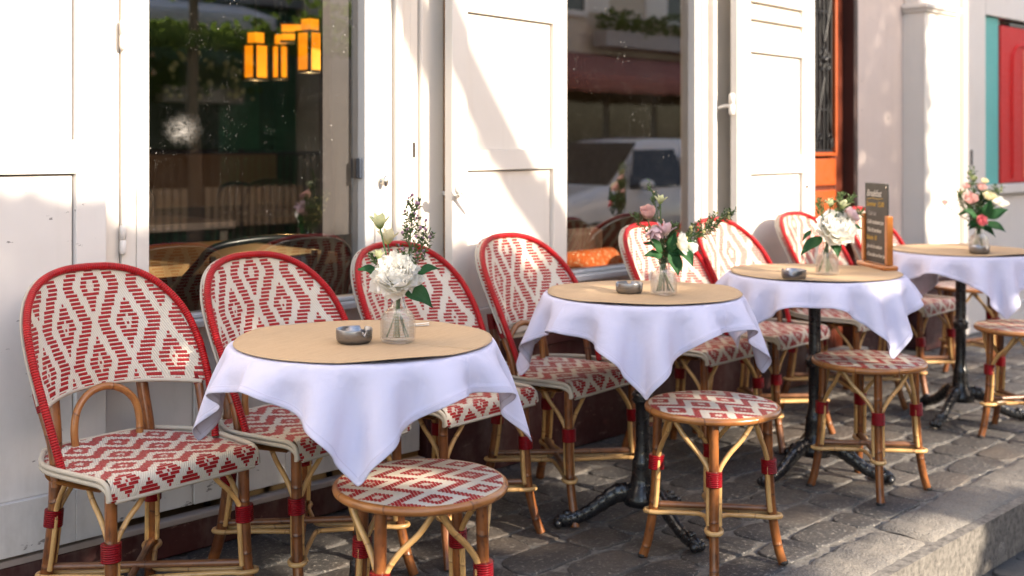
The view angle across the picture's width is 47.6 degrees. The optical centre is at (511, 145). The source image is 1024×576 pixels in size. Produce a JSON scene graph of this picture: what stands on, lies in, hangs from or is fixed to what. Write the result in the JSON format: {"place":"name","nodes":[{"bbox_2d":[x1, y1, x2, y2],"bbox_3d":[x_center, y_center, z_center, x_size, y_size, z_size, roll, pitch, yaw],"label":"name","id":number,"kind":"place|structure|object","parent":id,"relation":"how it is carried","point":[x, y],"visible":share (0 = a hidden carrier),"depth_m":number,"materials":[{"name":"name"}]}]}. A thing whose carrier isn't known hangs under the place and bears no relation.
{"place":"outdoors","nodes":[
{"label":"outdoors","id":0,"kind":"place"},
{"bbox_2d":[117,299,417,528],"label":"interior floor","id":1,"kind":"structure","parent":0,"point":[192,305],"depth_m":4.05,"materials":[{"name":"brown wood"}]},
{"bbox_2d":[149,187,154,244],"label":"spindle chair","id":2,"kind":"object","parent":1,"relation":"on","point":[152,212],"visible":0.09,"depth_m":7.39,"materials":[{"name":"brown wood"}]},
{"bbox_2d":[149,216,235,295],"bbox_3d":[-2.208,0.828,6.830,0.900,0.760,0.700,0,0,-45],"label":"wooden table","id":3,"kind":"object","parent":1,"relation":"on","point":[172,226],"visible":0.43,"depth_m":6.85,"materials":[{"name":"brown wood"}]},
{"bbox_2d":[171,181,255,309],"bbox_3d":[-1.880,0.718,7.228,0.425,0.984,0.437,0,0,41],"label":"spindle chair","id":4,"kind":"object","parent":1,"relation":"on","point":[220,189],"visible":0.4,"depth_m":7.33,"materials":[{"name":"brown wood"}]},
{"bbox_2d":[149,241,337,281],"bbox_3d":[-1.514,0.828,4.714,1.350,0.760,0.860,0,0,-45],"label":"wooden table","id":5,"kind":"object","parent":1,"relation":"on","point":[171,260],"visible":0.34,"depth_m":4.86,"materials":[{"name":"brown wood"}]},
{"bbox_2d":[170,234,332,505],"bbox_3d":[-0.991,0.760,4.227,0.578,0.900,0.498,0,0,-41],"label":"metal armchair","id":6,"kind":"object","parent":1,"relation":"on","point":[313,261],"visible":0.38,"depth_m":4.03,"materials":[{"name":"black"}]},
{"bbox_2d":[241,178,295,246],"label":"spindle chair","id":7,"kind":"object","parent":1,"relation":"on","point":[245,199],"visible":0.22,"depth_m":8.05,"materials":[{"name":"brown wood"}]},
{"bbox_2d":[217,207,328,284],"bbox_3d":[-1.427,0.828,7.888,0.900,0.760,0.700,0,0,-45],"label":"wooden table","id":8,"kind":"object","parent":1,"relation":"on","point":[278,220],"visible":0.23,"depth_m":7.54,"materials":[{"name":"brown wood"}]},
{"bbox_2d":[249,181,334,292],"bbox_3d":[-1.369,0.718,7.330,0.437,0.984,0.425,0,0,34],"label":"spindle chair","id":9,"kind":"object","parent":1,"relation":"on","point":[328,267],"visible":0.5,"depth_m":7.43,"materials":[{"name":"brown wood"}]},
{"bbox_2d":[325,234,352,292],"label":"spindle chair","id":10,"kind":"object","parent":1,"relation":"on","point":[344,260],"visible":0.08,"depth_m":7.67,"materials":[{"name":"brown wood"}]},
{"bbox_2d":[149,0,679,300],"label":"interior wall","id":11,"kind":"structure","parent":1,"relation":"on","point":[623,100],"depth_m":7.12,"materials":[{"name":"paint"}]},
{"bbox_2d":[149,0,258,148],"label":"interior wall panel","id":12,"kind":"structure","parent":11,"relation":"attached to","point":[203,94],"depth_m":9.08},
{"bbox_2d":[149,154,276,208],"bbox_3d":[-4.040,0.273,7.524,5.880,0.410,0.028,0,0,-45],"label":"interior dado panel","id":13,"kind":"object","parent":11,"relation":"attached to","point":[186,180],"visible":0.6,"depth_m":9.12,"materials":[{"name":"brown wood"}]},
{"bbox_2d":[567,228,601,251],"bbox_3d":[0.104,0.794,5.497,0.720,0.831,0.570,0,0,-45],"label":"wicker armchair","id":14,"kind":"object","parent":1,"relation":"on","point":[583,238],"visible":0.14,"depth_m":5.32,"materials":[{"name":"brown wicker"}]},
{"bbox_2d":[567,247,623,268],"bbox_3d":[0.390,0.583,5.281,0.420,0.260,0.140,0,-38,-48],"label":"cushion","id":15,"kind":"object","parent":14,"relation":"on","point":[593,257],"visible":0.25,"depth_m":5.22,"materials":[{"name":"orange fabric"}]},
{"bbox_2d":[121,332,1023,575],"bbox_3d":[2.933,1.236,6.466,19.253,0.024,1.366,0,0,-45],"label":"pavement","id":16,"kind":"structure","parent":0,"point":[810,540],"depth_m":3.99,"materials":[{"name":"grey stone"}]},
{"bbox_2d":[19,262,259,575],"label":"bistro chair","id":17,"kind":"object","parent":16,"relation":"on","point":[94,328],"visible":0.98,"depth_m":2.98,"materials":[{"name":"red wicker"}]},
{"bbox_2d":[200,251,418,575],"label":"bistro chair","id":18,"kind":"object","parent":16,"relation":"on","point":[241,293],"visible":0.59,"depth_m":3.31,"materials":[{"name":"wicker"}]},
{"bbox_2d":[349,513,373,575],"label":"bistro table","id":19,"kind":"object","parent":16,"relation":"on","point":[352,567],"visible":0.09,"depth_m":2.81,"materials":[{"name":"black metal"}]},
{"bbox_2d":[192,337,531,485],"bbox_3d":[-0.359,0.603,2.831,0.763,0.256,0.771,0,0,-45],"label":"tablecloth","id":20,"kind":"object","parent":19,"relation":"on","point":[356,418],"visible":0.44,"depth_m":2.52,"materials":[{"name":"white fabric"}]},
{"bbox_2d":[233,320,491,362],"bbox_3d":[-0.360,0.469,2.827,0.624,0.007,0.624,0,0,29],"label":"paper place mat","id":21,"kind":"object","parent":20,"relation":"on","point":[314,342],"visible":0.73,"depth_m":2.76,"materials":[{"name":"beige paper"}]},
{"bbox_2d":[336,325,372,344],"bbox_3d":[-0.378,0.453,2.776,0.087,0.033,0.087,0,0,20],"label":"ashtray","id":22,"kind":"object","parent":21,"relation":"on","point":[353,335],"visible":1,"depth_m":2.75,"materials":[{"name":"silver metal"}]},
{"bbox_2d":[380,295,415,343],"bbox_3d":[-0.274,0.411,2.781,0.085,0.118,0.085,0,0,-45],"label":"glass vase","id":23,"kind":"object","parent":21,"relation":"on","point":[385,324],"visible":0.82,"depth_m":2.76,"materials":[{"name":"white"}]},
{"bbox_2d":[372,249,384,258],"bbox_3d":[-0.299,0.353,2.774,0.072,0.214,0.025,0,0,-36],"label":"lisianthus sprout","id":24,"kind":"object","parent":23,"relation":"in","point":[378,254],"visible":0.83,"depth_m":2.76,"materials":[{"name":"yellow plant"}]},
{"bbox_2d":[368,212,397,336],"bbox_3d":[-0.311,0.311,2.785,0.049,0.299,0.075,0,0,-45],"label":"lisianthus bud","id":25,"kind":"object","parent":23,"relation":"in","point":[379,220],"visible":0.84,"depth_m":2.79,"materials":[{"name":"beige plant"}]},
{"bbox_2d":[368,251,399,336],"bbox_3d":[-0.307,0.355,2.771,0.079,0.210,0.036,0,0,-10],"label":"leafy sprig","id":26,"kind":"object","parent":23,"relation":"in","point":[372,258],"visible":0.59,"depth_m":2.77,"materials":[{"name":"green plant"}]},
{"bbox_2d":[377,228,405,336],"bbox_3d":[-0.291,0.330,2.799,0.044,0.261,0.071,0,0,-37],"label":"lisianthus bloom","id":27,"kind":"object","parent":23,"relation":"in","point":[388,235],"visible":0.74,"depth_m":2.80,"materials":[{"name":"beige plant"}]},
{"bbox_2d":[358,250,439,336],"bbox_3d":[-0.272,0.355,2.777,0.147,0.210,0.141,0,0,-45],"label":"white peony","id":28,"kind":"object","parent":23,"relation":"in","point":[394,276],"visible":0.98,"depth_m":2.75,"materials":[{"name":"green plant"}]},
{"bbox_2d":[387,193,422,336],"bbox_3d":[-0.252,0.288,2.794,0.088,0.345,0.071,0,0,-45],"label":"waxflower sprig","id":29,"kind":"object","parent":23,"relation":"in","point":[407,230],"visible":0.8,"depth_m":2.79,"materials":[{"name":"green"}]},
{"bbox_2d":[396,219,435,336],"bbox_3d":[-0.231,0.318,2.795,0.095,0.285,0.053,0,0,1],"label":"waxflower sprig","id":30,"kind":"object","parent":23,"relation":"in","point":[424,250],"visible":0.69,"depth_m":2.80,"materials":[{"name":"green plant"}]},
{"bbox_2d":[413,322,428,325],"bbox_3d":[-0.244,0.466,3.022,0.056,0.008,0.013,0,0,-7],"label":"paper slip","id":31,"kind":"object","parent":21,"relation":"on","point":[421,323],"visible":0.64,"depth_m":3.02,"materials":[{"name":"white paper"}]},
{"bbox_2d":[332,458,508,575],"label":"bistro stool","id":32,"kind":"object","parent":16,"relation":"on","point":[441,489],"visible":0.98,"depth_m":2.57,"materials":[{"name":"red wicker"}]},
{"bbox_2d":[0,0,868,575],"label":"cafe building","id":33,"kind":"structure","parent":16,"relation":"on","point":[460,116],"depth_m":4.14,"materials":[{"name":"white paint"}]},
{"bbox_2d":[136,0,373,317],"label":"window","id":34,"kind":"structure","parent":33,"relation":"in","point":[363,10],"depth_m":3.99,"materials":[{"name":"white paint"}]},
{"bbox_2d":[321,0,352,235],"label":"interior pier wall","id":35,"kind":"structure","parent":33,"relation":"attached to","point":[336,117],"depth_m":4.00,"materials":[{"name":"beige paint"}]},
{"bbox_2d":[566,0,699,273],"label":"window","id":36,"kind":"structure","parent":33,"relation":"in","point":[691,8],"depth_m":5.34,"materials":[{"name":"white paint"}]},
{"bbox_2d":[807,0,841,353],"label":"door","id":37,"kind":"structure","parent":33,"relation":"in","point":[827,13],"depth_m":6.30,"materials":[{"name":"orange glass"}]},
{"bbox_2d":[350,241,544,570],"bbox_3d":[-0.234,0.774,3.678,0.522,0.919,0.497,0,0,40],"label":"bistro chair","id":38,"kind":"object","parent":16,"relation":"on","point":[452,299],"visible":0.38,"depth_m":3.68,"materials":[{"name":"wicker"}]},
{"bbox_2d":[475,232,635,527],"bbox_3d":[0.147,0.774,4.052,0.522,0.919,0.497,0,0,39],"label":"bistro chair","id":39,"kind":"object","parent":16,"relation":"on","point":[519,274],"visible":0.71,"depth_m":4.05,"materials":[{"name":"wicker"}]},
{"bbox_2d":[553,389,705,552],"bbox_3d":[0.421,0.857,3.739,0.616,0.746,0.616,0,0,-1],"label":"bistro table","id":40,"kind":"object","parent":16,"relation":"on","point":[634,492],"visible":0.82,"depth_m":3.72,"materials":[{"name":"black metal"}]},
{"bbox_2d":[516,290,771,399],"bbox_3d":[0.417,0.611,3.739,0.770,0.272,0.771,0,0,-45],"label":"tablecloth","id":41,"kind":"object","parent":40,"relation":"on","point":[642,347],"visible":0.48,"depth_m":3.42,"materials":[{"name":"white fabric"}]},
{"bbox_2d":[547,280,742,304],"bbox_3d":[0.426,0.469,3.739,0.624,0.007,0.624,0,0,37],"label":"paper place mat","id":42,"kind":"object","parent":41,"relation":"on","point":[606,291],"visible":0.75,"depth_m":3.69,"materials":[{"name":"beige paper"}]},
{"bbox_2d":[616,281,642,293],"bbox_3d":[0.375,0.453,3.708,0.087,0.033,0.087,0,0,5],"label":"ashtray","id":43,"kind":"object","parent":42,"relation":"on","point":[632,287],"visible":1,"depth_m":3.67,"materials":[{"name":"silver metal"}]},
{"bbox_2d":[650,257,676,295],"bbox_3d":[0.480,0.411,3.667,0.085,0.118,0.085,0,0,5],"label":"glass vase","id":44,"kind":"object","parent":42,"relation":"on","point":[653,281],"visible":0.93,"depth_m":3.65,"materials":[{"name":"white"}]},
{"bbox_2d":[629,211,666,270],"bbox_3d":[0.433,0.332,3.664,0.130,0.257,0.042,0,0,-2],"label":"leafy sprig","id":45,"kind":"object","parent":44,"relation":"in","point":[636,215],"visible":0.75,"depth_m":3.66,"materials":[{"name":"green plant"}]},
{"bbox_2d":[640,204,663,289],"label":"pink rose","id":46,"kind":"object","parent":44,"relation":"in","point":[647,211],"visible":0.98,"depth_m":3.66,"materials":[{"name":"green plant"}]},
{"bbox_2d":[644,224,666,289],"bbox_3d":[0.457,0.353,3.638,0.083,0.213,0.057,0,0,-45],"label":"lilac bloom","id":47,"kind":"object","parent":44,"relation":"in","point":[654,231],"visible":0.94,"depth_m":3.63,"materials":[{"name":"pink plant"}]},
{"bbox_2d":[646,178,669,289],"bbox_3d":[0.462,0.282,3.683,0.057,0.357,0.071,0,0,-45],"label":"leafy sprig","id":48,"kind":"object","parent":44,"relation":"in","point":[653,202],"visible":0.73,"depth_m":3.69,"materials":[{"name":"green plant"}]},
{"bbox_2d":[654,194,673,289],"bbox_3d":[0.480,0.307,3.671,0.058,0.307,0.037,0,0,-23],"label":"green bud","id":49,"kind":"object","parent":44,"relation":"in","point":[660,198],"visible":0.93,"depth_m":3.67,"materials":[{"name":"white plant"}]},
{"bbox_2d":[657,220,676,283],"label":"lilac bloom","id":50,"kind":"object","parent":44,"relation":"in","point":[666,229],"visible":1,"depth_m":3.63,"materials":[{"name":"pink plant"}]},
{"bbox_2d":[659,220,679,283],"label":"leafy sprig","id":51,"kind":"object","parent":44,"relation":"in","point":[673,231],"visible":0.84,"depth_m":3.65,"materials":[{"name":"green plant"}]},
{"bbox_2d":[644,232,695,289],"bbox_3d":[0.495,0.363,3.639,0.169,0.193,0.061,0,0,3],"label":"leaf spray","id":52,"kind":"object","parent":44,"relation":"in","point":[670,243],"visible":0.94,"depth_m":3.63,"materials":[{"name":"green plant"}]},
{"bbox_2d":[659,231,687,291],"bbox_3d":[0.519,0.365,3.640,0.068,0.190,0.103,0,0,-45],"label":"white bloom","id":53,"kind":"object","parent":44,"relation":"in","point":[674,260],"visible":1,"depth_m":3.63,"materials":[{"name":"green plant"}]},
{"bbox_2d":[664,240,697,271],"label":"white bloom","id":54,"kind":"object","parent":44,"relation":"in","point":[692,246],"visible":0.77,"depth_m":3.62,"materials":[{"name":"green plant"}]},
{"bbox_2d":[657,213,717,280],"bbox_3d":[0.553,0.336,3.669,0.202,0.250,0.077,0,0,0],"label":"flowering sprig","id":55,"kind":"object","parent":44,"relation":"in","point":[690,230],"visible":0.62,"depth_m":3.66,"materials":[{"name":"green plant"}]},
{"bbox_2d":[662,207,736,289],"bbox_3d":[0.594,0.327,3.691,0.251,0.268,0.067,0,0,-8],"label":"flowering sprig","id":56,"kind":"object","parent":44,"relation":"in","point":[724,217],"visible":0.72,"depth_m":3.69,"materials":[{"name":"green plant"}]},
{"bbox_2d":[618,222,773,454],"bbox_3d":[0.702,0.774,4.618,0.522,0.919,0.497,0,0,43],"label":"bistro chair","id":57,"kind":"object","parent":16,"relation":"on","point":[715,352],"visible":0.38,"depth_m":4.61,"materials":[{"name":"wicker"}]},
{"bbox_2d":[638,390,787,575],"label":"bistro stool","id":58,"kind":"object","parent":16,"relation":"on","point":[712,411],"visible":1,"depth_m":3.40,"materials":[{"name":"wood"}]},
{"bbox_2d":[692,217,835,453],"bbox_3d":[1.042,0.774,4.956,0.522,0.919,0.497,0,0,42],"label":"bistro chair","id":59,"kind":"object","parent":16,"relation":"on","point":[724,248],"visible":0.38,"depth_m":5.02,"materials":[{"name":"wicker"}]},
{"bbox_2d":[757,308,895,486],"bbox_3d":[1.130,0.857,4.332,0.616,0.746,0.616,0,0,-35],"label":"bistro table","id":60,"kind":"object","parent":16,"relation":"on","point":[796,451],"visible":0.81,"depth_m":4.30,"materials":[{"name":"black metal"}]},
{"bbox_2d":[715,270,923,358],"bbox_3d":[1.131,0.608,4.334,0.765,0.264,0.768,0,0,18],"label":"tablecloth","id":61,"kind":"object","parent":60,"relation":"on","point":[883,309],"visible":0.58,"depth_m":4.03,"materials":[{"name":"white fabric"}]},
{"bbox_2d":[730,263,903,281],"bbox_3d":[1.132,0.469,4.328,0.624,0.007,0.624,0,0,-37],"label":"paper place mat","id":62,"kind":"object","parent":61,"relation":"on","point":[849,273],"visible":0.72,"depth_m":4.30,"materials":[{"name":"beige paper"}]},
{"bbox_2d":[781,268,806,278],"bbox_3d":[0.997,0.453,4.101,0.087,0.033,0.087,0,0,-35],"label":"ashtray","id":63,"kind":"object","parent":62,"relation":"on","point":[794,273],"visible":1,"depth_m":4.07,"materials":[{"name":"silver metal"}]},
{"bbox_2d":[815,241,838,274],"bbox_3d":[1.150,0.411,4.232,0.085,0.118,0.085,0,0,-35],"label":"glass vase","id":64,"kind":"object","parent":62,"relation":"on","point":[833,263],"visible":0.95,"depth_m":4.21,"materials":[{"name":"white"}]},
{"bbox_2d":[814,197,828,268],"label":"leafy sprig","id":65,"kind":"object","parent":64,"relation":"in","point":[819,205],"visible":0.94,"depth_m":4.24,"materials":[{"name":"green plant"}]},
{"bbox_2d":[825,198,836,268],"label":"alstroemeria bloom","id":66,"kind":"object","parent":64,"relation":"in","point":[829,202],"visible":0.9,"depth_m":4.25,"materials":[{"name":"yellow plant"}]},
{"bbox_2d":[800,209,862,270],"bbox_3d":[1.166,0.346,4.221,0.163,0.229,0.170,0,0,-45],"label":"white peony","id":67,"kind":"object","parent":64,"relation":"in","point":[835,233],"visible":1,"depth_m":4.21,"materials":[{"name":"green plant"}]},
{"bbox_2d":[819,199,850,269],"bbox_3d":[1.179,0.326,4.231,0.119,0.269,0.049,0,0,-20],"label":"alstroemeria bloom","id":68,"kind":"object","parent":64,"relation":"in","point":[842,203],"visible":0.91,"depth_m":4.23,"materials":[{"name":"yellow plant"}]},
{"bbox_2d":[827,191,845,252],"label":"leafy sprig","id":69,"kind":"object","parent":64,"relation":"in","point":[839,195],"visible":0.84,"depth_m":4.24,"materials":[{"name":"green plant"}]},
{"bbox_2d":[825,191,857,255],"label":"leafy sprig","id":70,"kind":"object","parent":64,"relation":"in","point":[852,197],"visible":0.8,"depth_m":4.24,"materials":[{"name":"green plant"}]},
{"bbox_2d":[819,205,864,271],"bbox_3d":[1.208,0.338,4.231,0.177,0.245,0.059,0,0,0],"label":"leafy sprig","id":71,"kind":"object","parent":64,"relation":"in","point":[859,213],"visible":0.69,"depth_m":4.23,"materials":[{"name":"green plant"}]},
{"bbox_2d":[826,206,859,270],"bbox_3d":[1.210,0.340,4.228,0.119,0.241,0.061,0,0,29],"label":"lilac bloom","id":72,"kind":"object","parent":64,"relation":"in","point":[851,213],"visible":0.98,"depth_m":4.20,"materials":[{"name":"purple plant"}]},
{"bbox_2d":[857,182,897,270],"bbox_3d":[1.405,0.307,4.466,0.060,0.325,0.244,0,0,-7],"label":"chalkboard menu","id":73,"kind":"object","parent":62,"relation":"on","point":[877,237],"visible":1,"depth_m":4.45,"materials":[{"name":"brown wood"}]},
{"bbox_2d":[775,211,908,424],"bbox_3d":[1.510,0.774,5.422,0.522,0.919,0.497,0,0,43],"label":"bistro chair","id":74,"kind":"object","parent":16,"relation":"on","point":[792,227],"visible":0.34,"depth_m":5.41,"materials":[{"name":"wicker"}]},
{"bbox_2d":[806,350,931,505],"bbox_3d":[1.281,0.996,4.165,0.401,0.472,0.401,0,0,-39],"label":"bistro stool","id":75,"kind":"object","parent":16,"relation":"on","point":[877,364],"visible":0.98,"depth_m":4.13,"materials":[{"name":"wicker"}]},
{"bbox_2d":[842,206,954,394],"bbox_3d":[1.938,0.774,5.848,0.522,0.919,0.497,0,0,42],"label":"bistro chair","id":76,"kind":"object","parent":16,"relation":"on","point":[934,305],"visible":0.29,"depth_m":5.78,"materials":[{"name":"wicker"}]},
{"bbox_2d":[858,0,1023,350],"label":"neighbouring building","id":77,"kind":"structure","parent":16,"relation":"on","point":[940,96],"depth_m":7.11,"materials":[{"name":"white paint"}]},
{"bbox_2d":[934,281,1005,375],"bbox_3d":[2.514,0.996,6.364,0.401,0.472,0.401,0,0,15],"label":"bistro stool","id":78,"kind":"object","parent":16,"relation":"on","point":[947,288],"visible":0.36,"depth_m":6.31,"materials":[{"name":"wood"}]},
{"bbox_2d":[920,280,1023,427],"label":"bistro table","id":79,"kind":"object","parent":16,"relation":"on","point":[958,389],"visible":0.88,"depth_m":5.22,"materials":[{"name":"black metal"}]},
{"bbox_2d":[893,250,1023,318],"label":"tablecloth","id":80,"kind":"object","parent":79,"relation":"on","point":[998,281],"visible":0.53,"depth_m":4.93,"materials":[{"name":"white fabric"}]},
{"bbox_2d":[893,243,1023,255],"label":"paper place mat","id":81,"kind":"object","parent":80,"relation":"on","point":[955,249],"visible":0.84,"depth_m":5.25,"materials":[{"name":"beige paper"}]},
{"bbox_2d":[969,228,988,246],"bbox_3d":[2.072,0.411,5.149,0.085,0.118,0.085,0,0,15],"label":"glass vase","id":82,"kind":"object","parent":81,"relation":"on","point":[972,240],"visible":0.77,"depth_m":5.13,"materials":[{"name":"white"}]},
{"bbox_2d":[941,199,979,244],"bbox_3d":[1.995,0.349,5.149,0.183,0.222,0.032,0,0,-4],"label":"bloom","id":83,"kind":"object","parent":82,"relation":"in","point":[944,201],"visible":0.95,"depth_m":5.15,"materials":[{"name":"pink plant"}]},
{"bbox_2d":[955,189,982,246],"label":"leafy sprig","id":84,"kind":"object","parent":82,"relation":"in","point":[960,199],"visible":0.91,"depth_m":5.15,"materials":[{"name":"green plant"}]},
{"bbox_2d":[962,182,978,207],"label":"bloom","id":85,"kind":"object","parent":82,"relation":"in","point":[965,185],"visible":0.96,"depth_m":5.15,"materials":[{"name":"pink plant"}]},
{"bbox_2d":[964,191,978,206],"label":"pink rose","id":86,"kind":"object","parent":82,"relation":"in","point":[970,197],"visible":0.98,"depth_m":5.12,"materials":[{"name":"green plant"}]},
{"bbox_2d":[964,165,981,233],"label":"leafy sprig","id":87,"kind":"object","parent":82,"relation":"in","point":[974,190],"visible":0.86,"depth_m":5.15,"materials":[{"name":"green plant"}]},
{"bbox_2d":[971,175,982,244],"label":"bloom","id":88,"kind":"object","parent":82,"relation":"in","point":[973,178],"visible":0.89,"depth_m":5.16,"materials":[{"name":"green plant"}]},
{"bbox_2d":[969,187,988,237],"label":"leafy sprig","id":89,"kind":"object","parent":82,"relation":"in","point":[981,197],"visible":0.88,"depth_m":5.14,"materials":[{"name":"green plant"}]},
{"bbox_2d":[968,214,995,244],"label":"red rose","id":90,"kind":"object","parent":82,"relation":"in","point":[982,221],"visible":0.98,"depth_m":5.11,"materials":[{"name":"pink plant"}]},
{"bbox_2d":[977,183,986,244],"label":"bloom","id":91,"kind":"object","parent":82,"relation":"in","point":[981,186],"visible":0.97,"depth_m":5.14,"materials":[{"name":"pink plant"}]},
{"bbox_2d":[975,178,988,237],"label":"bloom","id":92,"kind":"object","parent":82,"relation":"in","point":[984,180],"visible":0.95,"depth_m":5.16,"materials":[{"name":"beige plant"}]},
{"bbox_2d":[963,200,1007,231],"bbox_3d":[2.083,0.347,5.119,0.202,0.226,0.066,0,0,1],"label":"leaf spray","id":93,"kind":"object","parent":82,"relation":"in","point":[988,211],"visible":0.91,"depth_m":5.11,"materials":[{"name":"green plant"}]},
{"bbox_2d":[976,191,996,231],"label":"bloom","id":94,"kind":"object","parent":82,"relation":"in","point":[989,195],"visible":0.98,"depth_m":5.12,"materials":[{"name":"beige plant"}]},
{"bbox_2d":[977,195,1003,243],"bbox_3d":[2.115,0.339,5.133,0.116,0.244,0.056,0,0,23],"label":"bloom","id":95,"kind":"object","parent":82,"relation":"in","point":[998,200],"visible":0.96,"depth_m":5.12,"materials":[{"name":"white plant"}]},
{"bbox_2d":[981,183,1004,228],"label":"leafy sprig","id":96,"kind":"object","parent":82,"relation":"in","point":[996,191],"visible":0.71,"depth_m":5.15,"materials":[{"name":"green plant"}]},
{"bbox_2d":[976,199,1009,243],"bbox_3d":[2.130,0.347,5.136,0.152,0.226,0.046,0,0,-9],"label":"bloom","id":97,"kind":"object","parent":82,"relation":"in","point":[1005,203],"visible":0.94,"depth_m":5.14,"materials":[{"name":"white plant"}]},
{"bbox_2d":[969,245,989,253],"bbox_3d":[2.038,0.453,5.059,0.087,0.033,0.087,0,0,35],"label":"ashtray","id":98,"kind":"object","parent":81,"relation":"on","point":[978,249],"visible":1,"depth_m":5.03,"materials":[{"name":"silver metal"}]},
{"bbox_2d":[973,319,1023,437],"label":"bistro stool","id":99,"kind":"object","parent":16,"relation":"on","point":[1002,328],"visible":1,"depth_m":4.89,"materials":[{"name":"wicker"}]},
{"bbox_2d":[902,348,1023,575],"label":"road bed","id":100,"kind":"object","parent":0,"point":[988,573],"depth_m":3.84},
{"bbox_2d":[781,457,1023,575],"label":"kerb","id":101,"kind":"structure","parent":100,"relation":"on","point":[949,512],"depth_m":3.74,"materials":[{"name":"stone"}]},
{"bbox_2d":[992,551,1023,575],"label":"road","id":102,"kind":"structure","parent":0,"point":[1013,567],"depth_m":3.81,"materials":[{"name":"grey asphalt"}]},
{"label":"interior ceiling","id":103,"kind":"structure","parent":0,"visible":0},
{"bbox_2d":[242,0,269,80],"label":"pendant lantern","id":104,"kind":"object","parent":103,"relation":"hanging from","point":[255,57],"visible":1,"depth_m":6.17,"materials":[{"name":"orange glass"}]},
{"bbox_2d":[270,0,289,79],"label":"pendant lantern","id":105,"kind":"object","parent":103,"relation":"hanging from","point":[279,61],"visible":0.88,"depth_m":6.79,"materials":[{"name":"orange glass"}]},
{"bbox_2d":[280,0,304,43],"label":"pendant lantern","id":106,"kind":"object","parent":103,"relation":"hanging from","point":[289,29],"visible":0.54,"depth_m":6.44,"materials":[{"name":"orange glass"}]},
{"bbox_2d":[295,0,320,73],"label":"pendant lantern","id":107,"kind":"object","parent":103,"relation":"hanging from","point":[308,48],"visible":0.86,"depth_m":5.77,"materials":[{"name":"orange glass"}]}
]}

